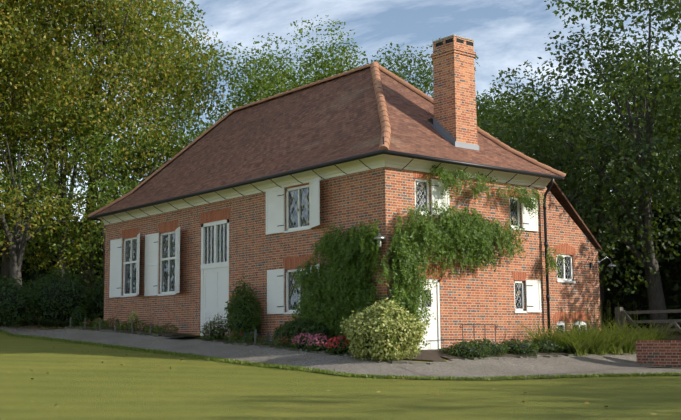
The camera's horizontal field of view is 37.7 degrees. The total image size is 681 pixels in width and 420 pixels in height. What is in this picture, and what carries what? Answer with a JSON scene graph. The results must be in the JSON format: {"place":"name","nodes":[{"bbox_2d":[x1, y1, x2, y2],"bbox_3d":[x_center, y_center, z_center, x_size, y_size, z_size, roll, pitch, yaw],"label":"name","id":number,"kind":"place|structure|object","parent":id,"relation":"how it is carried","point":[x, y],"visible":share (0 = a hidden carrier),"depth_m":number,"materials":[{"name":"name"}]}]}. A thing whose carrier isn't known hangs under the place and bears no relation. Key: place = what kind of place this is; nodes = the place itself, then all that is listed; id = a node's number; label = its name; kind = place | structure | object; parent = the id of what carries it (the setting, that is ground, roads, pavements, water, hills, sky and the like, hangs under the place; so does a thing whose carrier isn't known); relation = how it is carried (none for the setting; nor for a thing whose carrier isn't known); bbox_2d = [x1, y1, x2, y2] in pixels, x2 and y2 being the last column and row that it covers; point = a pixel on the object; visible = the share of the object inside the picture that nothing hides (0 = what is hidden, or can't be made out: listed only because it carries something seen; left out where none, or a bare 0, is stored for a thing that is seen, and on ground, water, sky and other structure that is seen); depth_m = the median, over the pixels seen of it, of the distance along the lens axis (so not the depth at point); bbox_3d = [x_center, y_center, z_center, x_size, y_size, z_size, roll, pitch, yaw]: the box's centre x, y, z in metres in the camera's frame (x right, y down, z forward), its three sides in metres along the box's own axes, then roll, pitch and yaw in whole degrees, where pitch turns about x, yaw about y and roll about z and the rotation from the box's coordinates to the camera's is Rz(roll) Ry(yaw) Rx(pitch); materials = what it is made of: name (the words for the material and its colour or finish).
{"place":"outdoors","nodes":[
{"label":"outdoors","id":0,"kind":"place"},
{"bbox_2d":[2,285,94,330],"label":"leaf litter bank","id":1,"kind":"structure","parent":0,"point":[40,323],"depth_m":36.40,"materials":[{"name":"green plant"}]},
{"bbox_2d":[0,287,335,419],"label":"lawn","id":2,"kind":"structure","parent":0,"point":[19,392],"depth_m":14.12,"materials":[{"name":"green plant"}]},
{"bbox_2d":[2,0,83,143],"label":"tree","id":3,"kind":"object","parent":2,"relation":"on","point":[53,31],"visible":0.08,"depth_m":46.61,"materials":[{"name":"green plant"}]},
{"bbox_2d":[0,221,102,288],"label":"understorey","id":4,"kind":"object","parent":2,"relation":"on","point":[30,276],"visible":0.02,"depth_m":49.01,"materials":[{"name":"green plant"}]},
{"bbox_2d":[0,0,223,195],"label":"tree","id":5,"kind":"object","parent":2,"relation":"on","point":[159,42],"visible":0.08,"depth_m":52.97,"materials":[{"name":"green plant"}]},
{"bbox_2d":[0,326,680,379],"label":"gravel path","id":6,"kind":"structure","parent":2,"relation":"on","point":[283,356],"depth_m":24.53,"materials":[{"name":"grey gravel"}]},
{"bbox_2d":[0,329,680,380],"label":"lawn edge tufts","id":7,"kind":"object","parent":2,"relation":"on","point":[241,362],"visible":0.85,"depth_m":21.23,"materials":[{"name":"green plant"}]},
{"bbox_2d":[69,317,342,345],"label":"stakes","id":8,"kind":"object","parent":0,"point":[151,324],"visible":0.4,"depth_m":31.36,"materials":[{"name":"brown wood"}]},
{"bbox_2d":[0,296,680,419],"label":"lawn","id":9,"kind":"structure","parent":0,"point":[221,383],"depth_m":17.37,"materials":[{"name":"green plant"}]},
{"bbox_2d":[0,275,44,326],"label":"hedge shrub","id":10,"kind":"object","parent":9,"relation":"on","point":[14,306],"visible":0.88,"depth_m":36.28,"materials":[{"name":"green plant"}]},
{"bbox_2d":[0,311,89,328],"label":"plants","id":11,"kind":"object","parent":9,"relation":"on","point":[31,327],"visible":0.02,"depth_m":36.73,"materials":[{"name":"plant"}]},
{"bbox_2d":[0,0,104,272],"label":"tree","id":12,"kind":"object","parent":9,"relation":"on","point":[13,52],"visible":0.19,"depth_m":43.59,"materials":[{"name":"green plant"}]},
{"bbox_2d":[0,99,115,288],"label":"tree","id":13,"kind":"object","parent":9,"relation":"on","point":[17,249],"visible":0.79,"depth_m":41.10,"materials":[{"name":"green plant"}]},
{"bbox_2d":[21,265,103,327],"bbox_3d":[-10.552,3.271,37.681,3.557,2.460,2.695,5,-10,-39],"label":"hedge shrub","id":14,"kind":"object","parent":9,"relation":"on","point":[59,301],"visible":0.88,"depth_m":36.97,"materials":[{"name":"green plant"}]},
{"bbox_2d":[0,81,155,281],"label":"tree","id":15,"kind":"object","parent":9,"relation":"on","point":[64,195],"visible":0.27,"depth_m":42.89,"materials":[{"name":"green plant"}]},
{"bbox_2d":[71,306,86,326],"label":"bush","id":16,"kind":"object","parent":9,"relation":"on","point":[78,315],"visible":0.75,"depth_m":35.51,"materials":[{"name":"green plant"}]},
{"bbox_2d":[82,275,104,323],"bbox_3d":[-8.791,3.511,38.555,2.977,2.238,2.418,5,-10,-39],"label":"hedge shrub","id":17,"kind":"object","parent":9,"relation":"on","point":[98,309],"visible":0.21,"depth_m":37.83,"materials":[{"name":"green plant"}]},
{"bbox_2d":[0,104,205,282],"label":"tree","id":18,"kind":"object","parent":9,"relation":"on","point":[103,163],"visible":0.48,"depth_m":42.40,"materials":[{"name":"green plant"}]},
{"bbox_2d":[0,0,224,285],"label":"tree","id":19,"kind":"object","parent":9,"relation":"on","point":[5,268],"visible":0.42,"depth_m":44.41,"materials":[{"name":"green plant"}]},
{"bbox_2d":[0,0,238,293],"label":"tree","id":20,"kind":"object","parent":9,"relation":"on","point":[46,63],"visible":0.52,"depth_m":43.58,"materials":[{"name":"green plant"}]},
{"bbox_2d":[77,326,185,335],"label":"bed soil","id":21,"kind":"structure","parent":9,"relation":"on","point":[138,331],"depth_m":31.68,"materials":[{"name":"brown soil"}]},
{"bbox_2d":[79,321,92,326],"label":"bed plant","id":22,"kind":"object","parent":21,"relation":"on","point":[82,324],"visible":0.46,"depth_m":34.66,"materials":[{"name":"green plant"}]},
{"bbox_2d":[91,318,107,328],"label":"bed plant","id":23,"kind":"object","parent":21,"relation":"on","point":[93,325],"visible":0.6,"depth_m":33.74,"materials":[{"name":"green plant"}]},
{"bbox_2d":[103,315,120,328],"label":"bed plant","id":24,"kind":"object","parent":21,"relation":"on","point":[117,323],"visible":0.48,"depth_m":33.33,"materials":[{"name":"green plant"}]},
{"bbox_2d":[116,321,134,330],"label":"bed plant","id":25,"kind":"object","parent":21,"relation":"on","point":[122,325],"visible":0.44,"depth_m":32.25,"materials":[{"name":"green plant"}]},
{"bbox_2d":[128,309,138,329],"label":"yellow green plant","id":26,"kind":"object","parent":21,"relation":"on","point":[135,316],"visible":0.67,"depth_m":32.34,"materials":[{"name":"green plant"}]},
{"bbox_2d":[129,319,147,330],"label":"bed plant","id":27,"kind":"object","parent":21,"relation":"on","point":[141,322],"visible":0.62,"depth_m":31.86,"materials":[{"name":"green plant"}]},
{"bbox_2d":[144,324,163,333],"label":"bed plant","id":28,"kind":"object","parent":21,"relation":"on","point":[152,326],"visible":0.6,"depth_m":30.84,"materials":[{"name":"green plant"}]},
{"bbox_2d":[157,322,180,333],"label":"bed plant","id":29,"kind":"object","parent":21,"relation":"on","point":[165,331],"visible":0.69,"depth_m":30.46,"materials":[{"name":"green plant"}]},
{"bbox_2d":[165,336,203,336],"bbox_3d":[-4.469,3.667,28.877,0.800,0.030,1.100,5,-10,-39],"label":"door mat","id":30,"kind":"object","parent":9,"relation":"on","point":[184,336],"depth_m":28.47,"materials":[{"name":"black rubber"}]},
{"bbox_2d":[273,316,334,346],"bbox_3d":[-0.992,3.138,25.293,1.215,0.873,2.260,5,-10,-39],"label":"shrub","id":31,"kind":"object","parent":9,"relation":"on","point":[299,324],"depth_m":24.90,"materials":[{"name":"green plant"}]},
{"bbox_2d":[8,347,656,414],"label":"fallen leaves","id":32,"kind":"object","parent":9,"relation":"on","point":[311,381],"depth_m":16.72,"materials":[{"name":"brown plant"}]},
{"bbox_2d":[65,327,635,364],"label":"bed edging stones","id":33,"kind":"object","parent":9,"relation":"on","point":[305,350],"visible":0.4,"depth_m":24.70,"materials":[{"name":"grey stone"}]},
{"bbox_2d":[305,338,329,352],"bbox_3d":[-0.500,3.254,23.910,0.673,0.447,0.661,5,-10,-39],"label":"sedum","id":34,"kind":"object","parent":33,"relation":"on","point":[313,347],"visible":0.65,"depth_m":23.75,"materials":[{"name":"green plant"}]},
{"bbox_2d":[306,333,329,345],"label":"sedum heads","id":35,"kind":"object","parent":34,"relation":"attached to","point":[318,336],"visible":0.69,"depth_m":23.76,"materials":[{"name":"pink plant"}]},
{"bbox_2d":[202,339,445,361],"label":"bed soil","id":36,"kind":"structure","parent":33,"relation":"on","point":[426,356],"depth_m":22.90,"materials":[{"name":"brown soil"}]},
{"bbox_2d":[198,313,230,340],"bbox_3d":[-3.477,3.329,28.003,0.970,0.865,1.213,5,-10,-39],"label":"fuchsia shrub","id":37,"kind":"object","parent":36,"relation":"on","point":[217,332],"visible":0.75,"depth_m":27.80,"materials":[{"name":"green plant"}]},
{"bbox_2d":[199,315,227,335],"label":"fuchsia flowers","id":38,"kind":"object","parent":37,"relation":"attached to","point":[214,325],"visible":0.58,"depth_m":27.65,"materials":[{"name":"plant"}]},
{"bbox_2d":[223,330,246,343],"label":"bed plant","id":39,"kind":"object","parent":36,"relation":"on","point":[231,336],"visible":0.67,"depth_m":26.70,"materials":[{"name":"green plant"}]},
{"bbox_2d":[224,275,262,340],"bbox_3d":[-2.634,2.753,27.581,0.985,1.890,1.430,5,-10,-39],"label":"tall dark shrub","id":40,"kind":"object","parent":36,"relation":"on","point":[239,310],"visible":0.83,"depth_m":27.35,"materials":[{"name":"green plant"}]},
{"bbox_2d":[239,332,260,343],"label":"bed plant","id":41,"kind":"object","parent":36,"relation":"on","point":[249,338],"visible":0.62,"depth_m":26.30,"materials":[{"name":"green plant"}]},
{"bbox_2d":[258,333,279,346],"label":"bed plant","id":42,"kind":"object","parent":36,"relation":"on","point":[268,338],"visible":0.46,"depth_m":25.50,"materials":[{"name":"green plant"}]},
{"bbox_2d":[273,336,291,348],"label":"bed plant","id":43,"kind":"object","parent":36,"relation":"on","point":[277,340],"visible":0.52,"depth_m":24.77,"materials":[{"name":"green plant"}]},
{"bbox_2d":[290,335,313,349],"bbox_3d":[-0.830,3.280,24.404,0.876,0.450,0.815,5,-10,-39],"label":"sedum","id":44,"kind":"object","parent":36,"relation":"on","point":[297,345],"visible":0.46,"depth_m":24.20,"materials":[{"name":"green plant"}]},
{"bbox_2d":[291,332,315,343],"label":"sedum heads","id":45,"kind":"object","parent":44,"relation":"attached to","point":[298,337],"visible":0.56,"depth_m":24.21,"materials":[{"name":"plant"}]},
{"bbox_2d":[324,339,350,354],"bbox_3d":[-0.001,3.210,23.226,0.704,0.462,0.757,5,-10,-39],"label":"sedum","id":46,"kind":"object","parent":33,"relation":"on","point":[336,350],"visible":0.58,"depth_m":23.03,"materials":[{"name":"green plant"}]},
{"bbox_2d":[325,335,348,347],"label":"sedum heads","id":47,"kind":"object","parent":46,"relation":"attached to","point":[333,340],"visible":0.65,"depth_m":23.07,"materials":[{"name":"red plant"}]},
{"bbox_2d":[435,340,492,357],"bbox_3d":[2.994,3.295,23.507,1.404,0.480,1.233,5,-10,-39],"label":"ground cover","id":48,"kind":"object","parent":33,"relation":"on","point":[466,350],"visible":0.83,"depth_m":23.22,"materials":[{"name":"green plant"}]},
{"bbox_2d":[464,338,510,355],"bbox_3d":[3.480,3.340,24.178,1.450,0.464,1.204,5,-10,-39],"label":"ground cover","id":49,"kind":"object","parent":33,"relation":"on","point":[501,349],"visible":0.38,"depth_m":23.96,"materials":[{"name":"green plant"}]},
{"bbox_2d":[500,339,541,355],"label":"ground cover","id":50,"kind":"object","parent":33,"relation":"on","point":[519,348],"visible":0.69,"depth_m":24.48,"materials":[{"name":"green plant"}]},
{"bbox_2d":[523,337,565,353],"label":"ground cover","id":51,"kind":"object","parent":33,"relation":"on","point":[547,346],"visible":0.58,"depth_m":25.25,"materials":[{"name":"green plant"}]},
{"bbox_2d":[554,339,589,353],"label":"ground cover","id":52,"kind":"object","parent":33,"relation":"on","point":[565,350],"visible":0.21,"depth_m":25.58,"materials":[{"name":"green plant"}]},
{"bbox_2d":[340,296,429,360],"bbox_3d":[0.972,2.680,22.499,2.017,1.454,1.930,0,-7,-3],"label":"variegated shrub","id":53,"kind":"object","parent":9,"relation":"on","point":[381,332],"visible":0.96,"depth_m":22.04,"materials":[{"name":"green plant"}]},
{"bbox_2d":[401,356,605,377],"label":"path","id":54,"kind":"structure","parent":9,"relation":"on","point":[515,366],"depth_m":22.20,"materials":[{"name":"grey gravel"}]},
{"bbox_2d":[441,352,667,369],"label":"gravel path","id":55,"kind":"structure","parent":9,"relation":"on","point":[604,362],"depth_m":24.74,"materials":[{"name":"grey gravel"}]},
{"bbox_2d":[510,316,678,355],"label":"ornamental grasses","id":56,"kind":"object","parent":9,"relation":"on","point":[618,341],"visible":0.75,"depth_m":26.23,"materials":[{"name":"green plant"}]},
{"bbox_2d":[558,298,640,333],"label":"grass seed stalks","id":57,"kind":"object","parent":9,"relation":"on","point":[623,316],"visible":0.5,"depth_m":27.64,"materials":[{"name":"green plant"}]},
{"bbox_2d":[615,307,680,339],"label":"wooden fence","id":58,"kind":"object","parent":9,"relation":"on","point":[626,313],"depth_m":28.89,"materials":[{"name":"brown wood"}]},
{"bbox_2d":[636,340,680,367],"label":"garden wall","id":59,"kind":"structure","parent":9,"relation":"on","point":[660,352],"depth_m":25.01,"materials":[{"name":"brick"}]},
{"bbox_2d":[0,0,680,220],"label":"sky","id":60,"kind":"structure","parent":0,"point":[506,34],"materials":[{"name":"blue"}]},
{"bbox_2d":[104,167,600,348],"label":"house walls","id":61,"kind":"structure","parent":0,"point":[385,196],"depth_m":27.27,"materials":[{"name":"red brick"}]},
{"bbox_2d":[87,137,563,337],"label":"house gutters","id":62,"kind":"object","parent":61,"relation":"attached to","point":[395,153],"visible":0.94,"depth_m":27.10,"materials":[{"name":"metal"}]},
{"bbox_2d":[98,154,555,224],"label":"eaves soffit","id":63,"kind":"structure","parent":61,"relation":"attached to","point":[374,162],"depth_m":26.88,"materials":[{"name":"beige paint"}]},
{"bbox_2d":[289,220,385,342],"bbox_3d":[-0.097,2.188,24.633,0.781,3.857,4.094,5,-10,-39],"label":"wisteria","id":64,"kind":"object","parent":61,"relation":"attached to","point":[337,295],"visible":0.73,"depth_m":24.49,"materials":[{"name":"green plant"}]},
{"bbox_2d":[93,67,601,249],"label":"house roof","id":65,"kind":"structure","parent":61,"relation":"on","point":[331,120],"depth_m":28.94,"materials":[{"name":"brown tile"}]},
{"bbox_2d":[89,61,565,216],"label":"roof ridge tiles","id":66,"kind":"object","parent":65,"relation":"on","point":[375,66],"visible":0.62,"depth_m":28.85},
{"bbox_2d":[428,118,478,149],"bbox_3d":[3.110,-1.962,26.993,1.055,1.079,1.175,5,-10,-39],"label":"chimney flashing","id":67,"kind":"object","parent":65,"relation":"on","point":[440,130],"visible":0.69,"depth_m":26.73,"materials":[{"name":"grey metal"}]},
{"bbox_2d":[431,36,477,144],"bbox_3d":[3.111,-2.723,27.106,0.868,3.810,0.888,5,-10,-39],"label":"chimney","id":68,"kind":"object","parent":65,"relation":"on","point":[454,97],"visible":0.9,"depth_m":26.87,"materials":[{"name":"brick"}]},
{"bbox_2d":[432,34,473,42],"bbox_3d":[3.092,-4.631,27.354,0.794,0.040,0.814,5,-10,-39],"label":"chimney cap","id":69,"kind":"object","parent":68,"relation":"on","point":[451,36],"visible":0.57,"depth_m":27.08,"materials":[{"name":"grey concrete"}]},
{"bbox_2d":[436,38,472,46],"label":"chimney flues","id":70,"kind":"object","parent":68,"relation":"in","point":[451,40],"visible":1,"depth_m":27.03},
{"bbox_2d":[109,177,586,349],"bbox_3d":[-1.651,1.902,28.996,6.069,4.560,16.310,17,-19,-67],"label":"house joinery","id":71,"kind":"object","parent":61,"relation":"in","point":[214,287],"visible":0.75,"depth_m":27.79,"materials":[{"name":"white wood"}]},
{"bbox_2d":[117,185,532,306],"bbox_3d":[-2.168,1.419,29.265,3.665,3.120,14.899,12,-15,-60],"label":"shutter hardware","id":72,"kind":"object","parent":71,"relation":"attached to","point":[299,291],"visible":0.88,"depth_m":27.04,"materials":[{"name":"black metal"}]},
{"bbox_2d":[125,181,583,336],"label":"windows","id":73,"kind":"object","parent":71,"relation":"in","point":[421,194],"visible":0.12,"depth_m":28.09,"materials":[{"name":"clear glass"}]},
{"bbox_2d":[122,171,590,323],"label":"brick arches","id":74,"kind":"structure","parent":61,"relation":"in","point":[289,263],"depth_m":28.04,"materials":[{"name":"red brick"}]},
{"bbox_2d":[373,230,385,247],"bbox_3d":[0.929,0.692,23.848,0.330,0.420,0.312,5,-10,-39],"label":"outdoor wall lamp","id":75,"kind":"object","parent":61,"relation":"attached to","point":[378,239],"visible":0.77,"depth_m":23.79,"materials":[{"name":"silver metal"}]},
{"bbox_2d":[355,186,533,308],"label":"wisteria stems","id":76,"kind":"object","parent":61,"relation":"attached to","point":[457,205],"visible":0.23,"depth_m":25.54,"materials":[{"name":"brown plant"}]},
{"bbox_2d":[376,165,564,350],"bbox_3d":[3.517,1.450,25.341,6.851,5.091,0.782,5,-10,-39],"label":"wisteria","id":77,"kind":"object","parent":61,"relation":"attached to","point":[453,231],"visible":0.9,"depth_m":24.77,"materials":[{"name":"green plant"}]},
{"bbox_2d":[598,257,615,268],"bbox_3d":[7.807,1.561,29.262,0.609,0.359,0.263,1,-8,-14],"label":"swan neck lamp","id":78,"kind":"object","parent":61,"relation":"attached to","point":[611,264],"visible":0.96,"depth_m":29.24,"materials":[{"name":"silver metal"}]},
{"bbox_2d":[419,349,603,358],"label":"bed soil","id":79,"kind":"structure","parent":0,"point":[439,353],"depth_m":23.82,"materials":[{"name":"brown soil"}]},
{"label":"woodland floor","id":80,"kind":"structure","parent":0,"visible":0},
{"bbox_2d":[125,42,320,184],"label":"tree","id":81,"kind":"object","parent":80,"relation":"on","point":[254,87],"visible":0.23,"depth_m":45.78,"materials":[{"name":"green plant"}]},
{"bbox_2d":[200,15,368,127],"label":"tree","id":82,"kind":"object","parent":80,"relation":"on","point":[343,49],"visible":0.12,"depth_m":49.05,"materials":[{"name":"green plant"}]},
{"bbox_2d":[181,53,420,140],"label":"tree","id":83,"kind":"object","parent":80,"relation":"on","point":[302,76],"depth_m":55.35,"materials":[{"name":"green plant"}]},
{"bbox_2d":[312,38,511,126],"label":"tree","id":84,"kind":"object","parent":80,"relation":"on","point":[426,83],"visible":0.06,"depth_m":49.66,"materials":[{"name":"green plant"}]},
{"bbox_2d":[477,90,566,187],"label":"tree","id":85,"kind":"object","parent":80,"relation":"on","point":[505,109],"depth_m":48.70,"materials":[{"name":"green plant"}]},
{"bbox_2d":[476,90,614,217],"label":"tree","id":86,"kind":"object","parent":80,"relation":"on","point":[486,113],"visible":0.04,"depth_m":45.18,"materials":[{"name":"green plant"}]},
{"bbox_2d":[476,84,656,240],"bbox_3d":[7.902,-0.112,40.364,9.325,10.715,10.107,5,-10,-39],"label":"tree","id":87,"kind":"object","parent":80,"relation":"on","point":[583,175],"visible":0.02,"depth_m":39.91,"materials":[{"name":"green plant"}]},
{"bbox_2d":[477,60,680,330],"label":"tree","id":88,"kind":"object","parent":80,"relation":"on","point":[560,183],"visible":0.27,"depth_m":35.89,"materials":[{"name":"green plant"}]},
{"bbox_2d":[500,0,680,339],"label":"tree","id":89,"kind":"object","parent":80,"relation":"on","point":[653,282],"visible":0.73,"depth_m":32.34,"materials":[{"name":"green plant"}]},
{"bbox_2d":[505,49,680,213],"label":"tree","id":90,"kind":"object","parent":80,"relation":"on","point":[590,99],"visible":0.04,"depth_m":49.92,"materials":[{"name":"green plant"}]},
{"bbox_2d":[544,0,680,200],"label":"tree","id":91,"kind":"object","parent":80,"relation":"on","point":[608,5],"visible":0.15,"depth_m":41.55,"materials":[{"name":"green plant"}]},
{"bbox_2d":[588,206,680,334],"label":"understorey","id":92,"kind":"object","parent":80,"relation":"on","point":[671,283],"visible":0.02,"depth_m":36.80,"materials":[{"name":"green plant"}]},
{"bbox_2d":[590,0,680,256],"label":"tree","id":93,"kind":"object","parent":80,"relation":"on","point":[658,98],"visible":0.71,"depth_m":31.16,"materials":[{"name":"green plant"}]},
{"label":"door steps","id":94,"kind":"object","parent":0,"visible":0},
{"bbox_2d":[460,324,497,340],"bbox_3d":[3.445,3.336,24.677,1.375,1.001,0.026,5,-10,-39],"label":"handrail","id":95,"kind":"object","parent":94,"relation":"on","point":[479,324],"visible":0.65,"depth_m":24.77,"materials":[{"name":"black metal"}]}
]}

